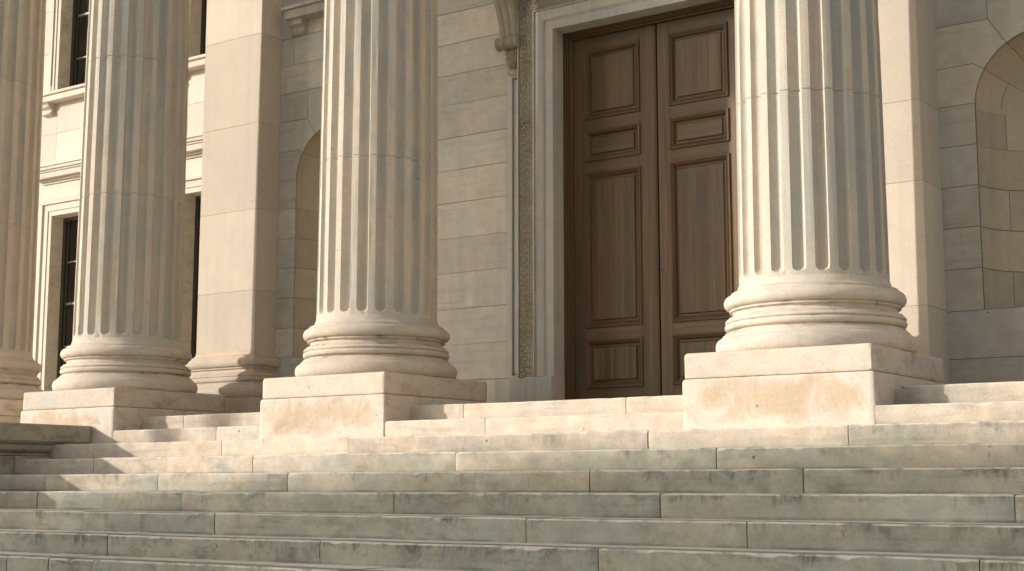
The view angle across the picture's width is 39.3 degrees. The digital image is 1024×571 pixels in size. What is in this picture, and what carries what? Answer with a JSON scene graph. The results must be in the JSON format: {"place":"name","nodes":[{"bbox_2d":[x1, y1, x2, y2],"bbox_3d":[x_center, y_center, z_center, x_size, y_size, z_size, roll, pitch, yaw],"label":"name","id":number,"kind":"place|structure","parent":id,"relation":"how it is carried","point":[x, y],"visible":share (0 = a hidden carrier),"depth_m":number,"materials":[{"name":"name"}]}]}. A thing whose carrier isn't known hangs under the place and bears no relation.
{"place":"outdoors","nodes":[
{"label":"outdoors","id":0,"kind":"place"},
{"label":"ground","id":1,"kind":"structure","parent":0,"visible":0},
{"bbox_2d":[33,0,1023,412],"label":"stone facade","id":2,"kind":"structure","parent":1,"relation":"on","point":[587,224],"depth_m":15.51,"materials":[{"name":"stone"}]},
{"bbox_2d":[34,157,80,390],"bbox_3d":[-6.468,0.140,21.923,2.130,4.055,0.935,-6,-10,34],"label":"window","id":3,"kind":"structure","parent":2,"relation":"in","point":[60,181],"depth_m":22.17,"materials":[{"name":"stone"}]},
{"bbox_2d":[42,0,88,117],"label":"window","id":4,"kind":"structure","parent":2,"relation":"in","point":[63,86],"depth_m":22.71,"materials":[{"name":"stone"}]},
{"bbox_2d":[181,133,202,358],"bbox_3d":[-4.138,-0.216,20.103,2.130,3.855,0.555,-6,-10,34],"label":"window","id":5,"kind":"structure","parent":2,"relation":"in","point":[194,145],"depth_m":20.52,"materials":[{"name":"stone"}]},
{"bbox_2d":[188,0,206,72],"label":"window","id":6,"kind":"structure","parent":2,"relation":"in","point":[198,8],"depth_m":21.02,"materials":[{"name":"stone"}]},
{"bbox_2d":[281,0,323,37],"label":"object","id":7,"kind":"structure","parent":2,"relation":"in","point":[297,15],"depth_m":17.89,"materials":[{"name":"stone"}]},
{"bbox_2d":[574,25,661,398],"bbox_3d":[1.116,-0.704,15.324,1.036,4.118,0.071,-6,-10,34],"label":"door leaf","id":8,"kind":"structure","parent":2,"relation":"in","point":[618,286],"depth_m":15.31,"materials":[{"name":"brown wood"}]},
{"bbox_2d":[657,8,738,395],"bbox_3d":[1.974,-0.787,14.733,1.028,4.118,0.071,-6,-10,34],"label":"door leaf","id":9,"kind":"structure","parent":2,"relation":"in","point":[697,141],"depth_m":14.80,"materials":[{"name":"brown wood"}]},
{"label":"pavement","id":10,"kind":"structure","parent":0,"visible":0},
{"bbox_2d":[0,422,91,474],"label":"cheek wall","id":11,"kind":"structure","parent":10,"relation":"on","point":[22,441],"depth_m":14.93,"materials":[{"name":"stone"}]},
{"bbox_2d":[0,381,1023,570],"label":"stone staircase","id":12,"kind":"structure","parent":10,"relation":"on","point":[923,478],"depth_m":10.25,"materials":[{"name":"stone"}]},
{"bbox_2d":[0,0,45,422],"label":"fluted column","id":13,"kind":"structure","parent":12,"relation":"on","point":[22,35],"depth_m":18.16,"materials":[{"name":"stone"}]},
{"bbox_2d":[20,0,224,443],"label":"fluted column","id":14,"kind":"structure","parent":12,"relation":"on","point":[126,356],"depth_m":16.34,"materials":[{"name":"stone"}]},
{"bbox_2d":[260,0,486,439],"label":"fluted column","id":15,"kind":"structure","parent":12,"relation":"on","point":[376,336],"depth_m":14.12,"materials":[{"name":"stone"}]},
{"bbox_2d":[682,0,943,428],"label":"fluted column","id":16,"kind":"structure","parent":12,"relation":"on","point":[816,324],"depth_m":11.40,"materials":[{"name":"stone"}]}
]}

